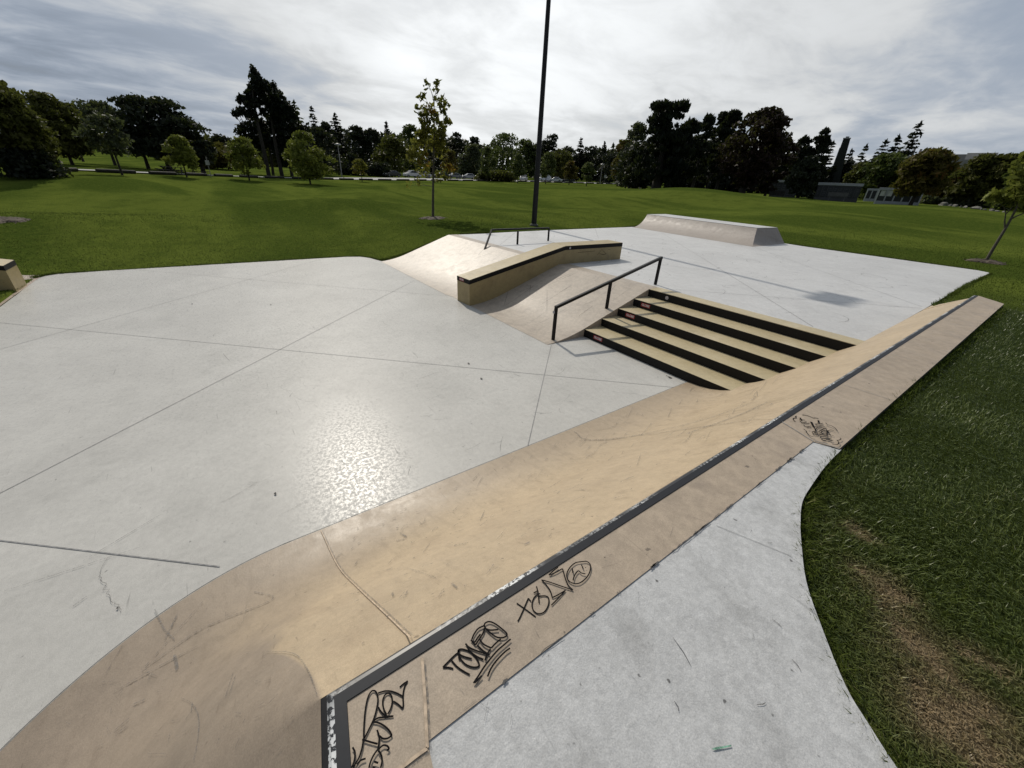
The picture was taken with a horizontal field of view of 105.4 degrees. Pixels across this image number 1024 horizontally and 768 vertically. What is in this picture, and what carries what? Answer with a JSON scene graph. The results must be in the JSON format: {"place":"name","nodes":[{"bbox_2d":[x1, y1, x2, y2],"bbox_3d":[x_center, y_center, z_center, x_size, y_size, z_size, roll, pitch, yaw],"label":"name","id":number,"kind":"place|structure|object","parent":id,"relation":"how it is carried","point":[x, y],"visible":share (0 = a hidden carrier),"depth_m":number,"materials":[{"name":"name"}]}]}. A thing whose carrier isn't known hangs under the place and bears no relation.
{"place":"outdoors","nodes":[
{"label":"outdoors","id":0,"kind":"place"},
{"bbox_2d":[0,257,686,750],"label":"floor","id":1,"kind":"structure","parent":0,"point":[170,437],"depth_m":4.79,"materials":[{"name":"grey concrete"}]},
{"bbox_2d":[0,275,38,305],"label":"curb","id":2,"kind":"structure","parent":1,"relation":"on","point":[15,293],"depth_m":9.09,"materials":[{"name":"grey concrete"}]},
{"bbox_2d":[0,259,26,293],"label":"grind ledge","id":3,"kind":"object","parent":2,"relation":"on","point":[11,277],"visible":0.87,"depth_m":8.65,"materials":[{"name":"concrete"}]},
{"bbox_2d":[0,295,1003,767],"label":"quarter pipe","id":4,"kind":"object","parent":1,"relation":"on","point":[264,661],"visible":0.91,"depth_m":2.12,"materials":[{"name":"beige concrete"}]},
{"bbox_2d":[381,234,658,344],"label":"bank ramp","id":5,"kind":"structure","parent":1,"relation":"on","point":[442,263],"depth_m":9.39,"materials":[{"name":"beige concrete"}]},
{"bbox_2d":[484,227,549,248],"bbox_3d":[0.175,-5.198,13.844,3.311,0.589,0.507,-20,35,-37],"label":"flat rail","id":6,"kind":"object","parent":5,"relation":"on","point":[491,230],"visible":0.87,"depth_m":13.66,"materials":[{"name":"metal"}]},
{"bbox_2d":[457,240,622,305],"bbox_3d":[0.963,-3.129,10.742,5.370,1.322,0.710,-16,33,-32],"label":"grind ledge","id":7,"kind":"object","parent":5,"relation":"on","point":[487,282],"visible":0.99,"depth_m":9.98,"materials":[{"name":"concrete"}]},
{"bbox_2d":[551,256,662,339],"bbox_3d":[2.030,-1.821,8.072,3.162,1.389,0.081,-17,34,-34],"label":"handrail","id":8,"kind":"object","parent":5,"relation":"on","point":[589,291],"visible":0.91,"depth_m":7.88,"materials":[{"name":"metal"}]},
{"bbox_2d":[584,288,863,405],"bbox_3d":[3.441,-0.780,6.865,2.197,0.776,3.795,-16,33,-32],"label":"stair set","id":9,"kind":"object","parent":1,"relation":"on","point":[701,342],"visible":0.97,"depth_m":6.69,"materials":[{"name":"yellow concrete"}]},
{"bbox_2d":[78,169,614,183],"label":"road","id":10,"kind":"structure","parent":0,"point":[378,178],"depth_m":90.82,"materials":[{"name":"grey asphalt"}]},
{"bbox_2d":[0,149,1023,767],"bbox_3d":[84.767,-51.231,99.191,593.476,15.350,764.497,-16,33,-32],"label":"lawn","id":11,"kind":"structure","parent":0,"point":[92,189],"depth_m":18.41,"materials":[{"name":"green plant"}]},
{"bbox_2d":[0,216,30,223],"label":"mulch","id":12,"kind":"object","parent":11,"relation":"on","point":[3,219],"visible":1,"depth_m":14.50,"materials":[{"name":"brown plant"}]},
{"bbox_2d":[0,80,62,176],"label":"maple tree","id":13,"kind":"object","parent":11,"relation":"on","point":[22,126],"visible":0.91,"depth_m":27.85,"materials":[{"name":"green plant"}]},
{"bbox_2d":[0,147,73,178],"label":"bush","id":14,"kind":"object","parent":11,"relation":"on","point":[15,162],"visible":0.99,"depth_m":28.26,"materials":[{"name":"green plant"}]},
{"bbox_2d":[20,89,103,164],"bbox_3d":[-50.059,-28.129,43.215,6.950,7.142,6.364,-16,33,-32],"label":"maple tree","id":15,"kind":"object","parent":11,"relation":"on","point":[62,118],"visible":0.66,"depth_m":42.41,"materials":[{"name":"green plant"}]},
{"bbox_2d":[71,98,117,165],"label":"broadleaf tree","id":16,"kind":"object","parent":11,"relation":"on","point":[91,106],"visible":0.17,"depth_m":53.25,"materials":[{"name":"green plant"}]},
{"bbox_2d":[71,112,134,174],"bbox_3d":[-37.776,-22.286,36.517,3.611,5.360,4.544,10,28,13],"label":"young tree","id":17,"kind":"object","parent":11,"relation":"on","point":[93,127],"visible":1,"depth_m":35.66,"materials":[{"name":"green plant"}]},
{"bbox_2d":[95,168,135,173],"bbox_3d":[-39.785,-21.393,39.224,0.340,0.340,3.400,9,27,12],"label":"parking log","id":18,"kind":"object","parent":11,"relation":"on","point":[115,171],"visible":0.95,"depth_m":38.95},
{"bbox_2d":[111,126,160,168],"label":"tree","id":19,"kind":"object","parent":11,"relation":"on","point":[144,155],"visible":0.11,"depth_m":52.01,"materials":[{"name":"green plant"}]},
{"bbox_2d":[98,92,211,168],"bbox_3d":[-47.601,-33.312,52.257,12.502,8.997,11.217,-16,33,-32],"label":"broadleaf tree","id":20,"kind":"object","parent":11,"relation":"on","point":[141,113],"visible":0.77,"depth_m":49.71,"materials":[{"name":"green plant"}]},
{"bbox_2d":[160,134,198,176],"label":"young tree","id":21,"kind":"object","parent":11,"relation":"on","point":[183,153],"visible":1,"depth_m":42.47,"materials":[{"name":"green plant"}]},
{"bbox_2d":[181,131,217,173],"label":"pine tree","id":22,"kind":"object","parent":11,"relation":"on","point":[200,143],"visible":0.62,"depth_m":52.90,"materials":[{"name":"green plant"}]},
{"bbox_2d":[198,140,233,169],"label":"broadleaf tree","id":23,"kind":"object","parent":11,"relation":"on","point":[222,160],"visible":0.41,"depth_m":74.69,"materials":[{"name":"green plant"}]},
{"bbox_2d":[154,132,295,167],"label":"woodland","id":24,"kind":"object","parent":11,"relation":"on","point":[206,137],"visible":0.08,"depth_m":139.52,"materials":[{"name":"green plant"}]},
{"bbox_2d":[208,133,243,169],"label":"broadleaf tree","id":25,"kind":"object","parent":11,"relation":"on","point":[217,137],"visible":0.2,"depth_m":77.98,"materials":[{"name":"green plant"}]},
{"bbox_2d":[223,135,265,179],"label":"young tree","id":26,"kind":"object","parent":11,"relation":"on","point":[240,145],"visible":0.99,"depth_m":48.41,"materials":[{"name":"green plant"}]},
{"bbox_2d":[230,64,272,175],"bbox_3d":[-42.405,-43.276,64.551,6.724,15.526,4.521,-16,33,-32],"label":"pine tree","id":27,"kind":"object","parent":11,"relation":"on","point":[257,89],"visible":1,"depth_m":62.71,"materials":[{"name":"green plant"}]},
{"bbox_2d":[233,117,309,174],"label":"broadleaf tree","id":28,"kind":"object","parent":11,"relation":"on","point":[243,129],"visible":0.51,"depth_m":68.82,"materials":[{"name":"green plant"}]},
{"bbox_2d":[258,80,299,175],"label":"pine tree","id":29,"kind":"object","parent":11,"relation":"on","point":[278,102],"visible":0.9,"depth_m":66.08,"materials":[{"name":"green plant"}]},
{"bbox_2d":[262,111,312,175],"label":"pine tree","id":30,"kind":"object","parent":11,"relation":"on","point":[281,130],"visible":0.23,"depth_m":68.40,"materials":[{"name":"green plant"}]},
{"bbox_2d":[281,130,337,183],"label":"young tree","id":31,"kind":"object","parent":11,"relation":"on","point":[299,155],"visible":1,"depth_m":51.19,"materials":[{"name":"green plant"}]},
{"bbox_2d":[302,125,348,174],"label":"broadleaf tree","id":32,"kind":"object","parent":11,"relation":"on","point":[322,139],"visible":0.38,"depth_m":84.13,"materials":[{"name":"green plant"}]},
{"bbox_2d":[320,120,338,166],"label":"pine tree","id":33,"kind":"object","parent":11,"relation":"on","point":[326,126],"visible":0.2,"depth_m":124.26,"materials":[{"name":"green plant"}]},
{"bbox_2d":[330,112,355,166],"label":"spruce tree","id":34,"kind":"object","parent":11,"relation":"on","point":[343,149],"visible":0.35,"depth_m":130.27,"materials":[{"name":"green plant"}]},
{"bbox_2d":[334,159,360,174],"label":"shrub","id":35,"kind":"object","parent":11,"relation":"on","point":[346,171],"visible":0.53,"depth_m":95.07,"materials":[{"name":"green plant"}]},
{"bbox_2d":[350,159,367,181],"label":"young tree","id":36,"kind":"object","parent":11,"relation":"on","point":[360,164],"visible":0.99,"depth_m":69.46,"materials":[{"name":"green plant"}]},
{"bbox_2d":[345,124,376,161],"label":"pine tree","id":37,"kind":"object","parent":11,"relation":"on","point":[356,133],"visible":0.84,"depth_m":127.86,"materials":[{"name":"green plant"}]},
{"bbox_2d":[348,162,379,176],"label":"shrub","id":38,"kind":"object","parent":11,"relation":"on","point":[368,164],"visible":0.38,"depth_m":97.17,"materials":[{"name":"green plant"}]},
{"bbox_2d":[361,128,381,162],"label":"pine tree","id":39,"kind":"object","parent":11,"relation":"on","point":[372,133],"visible":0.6,"depth_m":129.09,"materials":[{"name":"green plant"}]},
{"bbox_2d":[368,161,393,176],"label":"shrub","id":40,"kind":"object","parent":11,"relation":"on","point":[384,167],"visible":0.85,"depth_m":97.89,"materials":[{"name":"green plant"}]},
{"bbox_2d":[370,133,412,172],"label":"broadleaf tree","id":41,"kind":"object","parent":11,"relation":"on","point":[390,146],"visible":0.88,"depth_m":114.96,"materials":[{"name":"green plant"}]},
{"bbox_2d":[398,124,421,170],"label":"broadleaf tree","id":42,"kind":"object","parent":11,"relation":"on","point":[408,129],"visible":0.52,"depth_m":139.83,"materials":[{"name":"green plant"}]},
{"bbox_2d":[416,128,442,174],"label":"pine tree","id":43,"kind":"object","parent":11,"relation":"on","point":[437,164],"visible":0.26,"depth_m":148.39,"materials":[{"name":"green plant"}]},
{"bbox_2d":[405,79,454,216],"bbox_3d":[-4.255,-12.101,20.526,2.482,6.472,1.988,11,28,15],"label":"sapling","id":44,"kind":"object","parent":11,"relation":"on","point":[435,140],"visible":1,"depth_m":19.92,"materials":[{"name":"green plant"}]},
{"bbox_2d":[441,149,458,178],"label":"young tree","id":45,"kind":"object","parent":11,"relation":"on","point":[451,158],"visible":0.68,"depth_m":100.69,"materials":[{"name":"green plant"}]},
{"bbox_2d":[437,132,468,170],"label":"pine tree","id":46,"kind":"object","parent":11,"relation":"on","point":[459,144],"visible":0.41,"depth_m":147.54,"materials":[{"name":"green plant"}]},
{"bbox_2d":[455,143,482,174],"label":"broadleaf tree","id":47,"kind":"object","parent":11,"relation":"on","point":[467,163],"visible":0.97,"depth_m":128.07,"materials":[{"name":"green plant"}]},
{"bbox_2d":[332,128,618,182],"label":"woodland","id":48,"kind":"object","parent":11,"relation":"on","point":[350,143],"visible":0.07,"depth_m":179.65,"materials":[{"name":"green plant"}]},
{"bbox_2d":[478,146,497,181],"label":"young tree","id":49,"kind":"object","parent":11,"relation":"on","point":[484,161],"visible":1,"depth_m":96.90,"materials":[{"name":"green plant"}]},
{"bbox_2d":[489,170,503,180],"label":"shrub","id":50,"kind":"object","parent":11,"relation":"on","point":[495,175],"visible":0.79,"depth_m":102.33,"materials":[{"name":"green plant"}]},
{"bbox_2d":[480,132,531,173],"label":"broadleaf tree","id":51,"kind":"object","parent":11,"relation":"on","point":[503,137],"visible":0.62,"depth_m":139.71,"materials":[{"name":"green plant"}]},
{"bbox_2d":[498,170,516,181],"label":"shrub","id":52,"kind":"object","parent":11,"relation":"on","point":[508,176],"visible":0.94,"depth_m":102.71,"materials":[{"name":"green plant"}]},
{"bbox_2d":[0,195,1023,313],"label":"grass","id":53,"kind":"structure","parent":11,"relation":"on","point":[289,221],"depth_m":16.75,"materials":[{"name":"green plant"}]},
{"bbox_2d":[508,153,526,182],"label":"young tree","id":54,"kind":"object","parent":11,"relation":"on","point":[516,168],"visible":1,"depth_m":93.46,"materials":[{"name":"green plant"}]},
{"bbox_2d":[510,138,535,176],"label":"broadleaf tree","id":55,"kind":"object","parent":11,"relation":"on","point":[526,146],"visible":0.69,"depth_m":145.11,"materials":[{"name":"green plant"}]},
{"bbox_2d":[530,0,550,225],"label":"light pole","id":56,"kind":"object","parent":11,"relation":"on","point":[540,129],"visible":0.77,"depth_m":17.42,"materials":[{"name":"metal"}]},
{"bbox_2d":[540,152,556,183],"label":"young tree","id":57,"kind":"object","parent":11,"relation":"on","point":[546,171],"visible":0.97,"depth_m":96.72,"materials":[{"name":"green plant"}]},
{"bbox_2d":[540,133,561,176],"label":"broadleaf tree","id":58,"kind":"object","parent":11,"relation":"on","point":[548,145],"visible":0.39,"depth_m":145.22,"materials":[{"name":"green plant"}]},
{"bbox_2d":[544,148,576,178],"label":"broadleaf tree","id":59,"kind":"object","parent":11,"relation":"on","point":[563,157],"visible":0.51,"depth_m":132.46,"materials":[{"name":"green plant"}]},
{"bbox_2d":[561,161,579,184],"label":"young tree","id":60,"kind":"object","parent":11,"relation":"on","point":[571,170],"visible":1,"depth_m":96.74,"materials":[{"name":"green plant"}]},
{"bbox_2d":[571,137,588,181],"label":"spruce tree","id":61,"kind":"object","parent":11,"relation":"on","point":[578,159],"visible":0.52,"depth_m":153.66,"materials":[{"name":"green plant"}]},
{"bbox_2d":[581,161,596,185],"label":"young tree","id":62,"kind":"object","parent":11,"relation":"on","point":[587,167],"visible":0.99,"depth_m":87.73,"materials":[{"name":"green plant"}]},
{"bbox_2d":[581,146,601,179],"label":"broadleaf tree","id":63,"kind":"object","parent":11,"relation":"on","point":[591,154],"visible":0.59,"depth_m":153.42,"materials":[{"name":"green plant"}]},
{"bbox_2d":[589,141,611,182],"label":"spruce tree","id":64,"kind":"object","parent":11,"relation":"on","point":[603,151],"visible":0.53,"depth_m":151.43,"materials":[{"name":"green plant"}]},
{"bbox_2d":[595,152,616,182],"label":"broadleaf tree","id":65,"kind":"object","parent":11,"relation":"on","point":[610,156],"visible":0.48,"depth_m":143.81,"materials":[{"name":"green plant"}]},
{"bbox_2d":[610,139,633,181],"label":"broadleaf tree","id":66,"kind":"object","parent":11,"relation":"on","point":[620,145],"visible":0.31,"depth_m":124.37,"materials":[{"name":"green plant"}]},
{"bbox_2d":[606,141,657,188],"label":"yew tree","id":67,"kind":"object","parent":11,"relation":"on","point":[627,174],"visible":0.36,"depth_m":68.56,"materials":[{"name":"green plant"}]},
{"bbox_2d":[618,121,646,188],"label":"spruce tree","id":68,"kind":"object","parent":11,"relation":"on","point":[635,134],"visible":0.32,"depth_m":78.00,"materials":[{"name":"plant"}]},
{"bbox_2d":[630,98,696,188],"bbox_3d":[21.930,-34.815,57.292,8.289,11.818,8.679,3,27,0],"label":"tree","id":69,"kind":"object","parent":11,"relation":"on","point":[671,149],"visible":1,"depth_m":55.19,"materials":[{"name":"green plant"}]},
{"bbox_2d":[664,117,711,187],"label":"larch tree","id":70,"kind":"object","parent":11,"relation":"on","point":[692,170],"visible":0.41,"depth_m":59.78,"materials":[{"name":"green plant"}]},
{"bbox_2d":[685,112,717,187],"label":"conifer tree","id":71,"kind":"object","parent":11,"relation":"on","point":[708,122],"visible":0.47,"depth_m":69.37,"materials":[{"name":"green plant"}]},
{"bbox_2d":[697,111,728,188],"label":"conifer tree","id":72,"kind":"object","parent":11,"relation":"on","point":[713,140],"visible":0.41,"depth_m":60.77,"materials":[{"name":"green plant"}]},
{"bbox_2d":[706,108,742,189],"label":"conifer tree","id":73,"kind":"object","parent":11,"relation":"on","point":[724,130],"visible":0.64,"depth_m":53.89,"materials":[{"name":"green plant"}]},
{"bbox_2d":[615,139,871,193],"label":"woodland","id":74,"kind":"object","parent":11,"relation":"on","point":[725,184],"visible":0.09,"depth_m":91.43,"materials":[{"name":"green plant"}]},
{"bbox_2d":[715,105,792,193],"bbox_3d":[29.731,-28.866,49.307,8.204,10.118,8.694,-16,33,-32],"label":"beech tree","id":75,"kind":"object","parent":11,"relation":"on","point":[767,125],"visible":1,"depth_m":47.38,"materials":[{"name":"green plant"}]},
{"bbox_2d":[755,132,800,195],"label":"beech tree","id":76,"kind":"object","parent":11,"relation":"on","point":[775,177],"visible":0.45,"depth_m":51.84,"materials":[{"name":"green plant"}]},
{"bbox_2d":[770,180,795,196],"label":"memorial wall","id":77,"kind":"structure","parent":11,"relation":"on","point":[780,185],"depth_m":59.24,"materials":[{"name":"grey stone"}]},
{"bbox_2d":[783,135,818,179],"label":"cypress tree","id":78,"kind":"object","parent":11,"relation":"on","point":[804,141],"visible":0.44,"depth_m":63.03,"materials":[{"name":"green plant"}]},
{"bbox_2d":[784,155,821,197],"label":"broadleaf tree","id":79,"kind":"object","parent":11,"relation":"on","point":[804,171],"visible":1,"depth_m":43.78,"materials":[{"name":"green plant"}]},
{"bbox_2d":[796,126,831,196],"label":"cypress tree","id":80,"kind":"object","parent":11,"relation":"on","point":[823,141],"visible":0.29,"depth_m":61.81,"materials":[{"name":"green plant"}]},
{"bbox_2d":[821,141,835,175],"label":"spruce tree","id":81,"kind":"object","parent":11,"relation":"on","point":[829,159],"visible":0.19,"depth_m":83.75,"materials":[{"name":"green plant"}]},
{"bbox_2d":[814,182,863,201],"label":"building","id":82,"kind":"structure","parent":11,"relation":"on","point":[824,189],"depth_m":47.24,"materials":[{"name":"grey stone"}]},
{"bbox_2d":[832,136,850,182],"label":"brick tower","id":83,"kind":"structure","parent":11,"relation":"on","point":[840,158],"depth_m":82.80,"materials":[{"name":"brick"}]},
{"bbox_2d":[840,148,854,182],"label":"spruce tree","id":84,"kind":"object","parent":11,"relation":"on","point":[848,162],"visible":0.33,"depth_m":84.87,"materials":[{"name":"green plant"}]},
{"bbox_2d":[842,161,876,198],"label":"broadleaf tree","id":85,"kind":"object","parent":11,"relation":"on","point":[853,176],"visible":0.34,"depth_m":66.07,"materials":[{"name":"green plant"}]},
{"bbox_2d":[863,188,878,201],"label":"memorial wall","id":86,"kind":"structure","parent":11,"relation":"on","point":[870,194],"depth_m":51.24,"materials":[{"name":"grey stone"}]},
{"bbox_2d":[864,138,889,182],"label":"spruce tree","id":87,"kind":"object","parent":11,"relation":"on","point":[886,141],"visible":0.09,"depth_m":74.60,"materials":[{"name":"green plant"}]},
{"bbox_2d":[855,151,907,198],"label":"broadleaf tree","id":88,"kind":"object","parent":11,"relation":"on","point":[883,167],"visible":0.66,"depth_m":61.26,"materials":[{"name":"green plant"}]},
{"bbox_2d":[873,187,922,205],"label":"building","id":89,"kind":"structure","parent":11,"relation":"on","point":[885,196],"depth_m":42.63,"materials":[{"name":"grey stone"}]},
{"bbox_2d":[897,120,923,155],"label":"spruce tree","id":90,"kind":"object","parent":11,"relation":"on","point":[912,140],"visible":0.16,"depth_m":69.30,"materials":[{"name":"green plant"}]},
{"bbox_2d":[888,146,962,205],"bbox_3d":[38.957,-19.536,37.057,5.373,5.278,4.625,-16,33,-32],"label":"autumn tree","id":91,"kind":"object","parent":11,"relation":"on","point":[927,170],"visible":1,"depth_m":36.05,"materials":[{"name":"green plant"}]},
{"bbox_2d":[919,195,939,203],"bbox_3d":[47.923,-21.130,44.824,1.555,1.344,1.667,3,27,0],"label":"shrub","id":92,"kind":"object","parent":11,"relation":"on","point":[928,199],"visible":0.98,"depth_m":44.51,"materials":[{"name":"green plant"}]},
{"bbox_2d":[873,147,997,168],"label":"concrete building","id":93,"kind":"structure","parent":11,"relation":"on","point":[964,158],"depth_m":110.19,"materials":[{"name":"grey concrete"}]},
{"bbox_2d":[920,166,965,204],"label":"broadleaf tree","id":94,"kind":"object","parent":11,"relation":"on","point":[942,194],"visible":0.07,"depth_m":44.93,"materials":[{"name":"green plant"}]},
{"bbox_2d":[938,151,1006,204],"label":"broadleaf tree","id":95,"kind":"object","parent":11,"relation":"on","point":[978,166],"visible":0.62,"depth_m":42.11,"materials":[{"name":"green plant"}]},
{"bbox_2d":[964,258,1005,264],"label":"mulch","id":96,"kind":"object","parent":11,"relation":"on","point":[990,261],"visible":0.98,"depth_m":14.96,"materials":[{"name":"brown plant"}]},
{"bbox_2d":[964,152,1018,206],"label":"broadleaf tree","id":97,"kind":"object","parent":11,"relation":"on","point":[990,182],"visible":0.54,"depth_m":41.00,"materials":[{"name":"green plant"}]},
{"bbox_2d":[983,170,1014,209],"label":"broadleaf tree","id":98,"kind":"object","parent":11,"relation":"on","point":[996,205],"visible":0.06,"depth_m":39.36,"materials":[{"name":"green plant"}]},
{"bbox_2d":[981,151,1023,259],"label":"sapling","id":99,"kind":"object","parent":11,"relation":"on","point":[1011,195],"visible":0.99,"depth_m":14.17,"materials":[{"name":"green plant"}]},
{"bbox_2d":[0,0,1023,171],"label":"sky","id":100,"kind":"structure","parent":0,"point":[868,72],"materials":[{"name":"grey"}]},
{"bbox_2d":[429,442,896,767],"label":"concrete pad","id":101,"kind":"object","parent":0,"point":[716,653],"visible":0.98,"depth_m":1.31,"materials":[{"name":"grey concrete"}]},
{"bbox_2d":[460,227,987,350],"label":"plaza","id":102,"kind":"structure","parent":0,"point":[859,296],"depth_m":10.65,"materials":[{"name":"concrete"}]},
{"bbox_2d":[634,214,784,246],"bbox_3d":[9.641,-7.830,19.834,3.272,0.903,7.857,-11,30,-25],"label":"quarter pipe","id":103,"kind":"object","parent":102,"relation":"on","point":[752,235],"visible":1,"depth_m":18.44,"materials":[{"name":"concrete"}]},
{"bbox_2d":[801,291,1023,767],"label":"grass","id":104,"kind":"structure","parent":0,"point":[884,711],"depth_m":1.77,"materials":[{"name":"green plant"}]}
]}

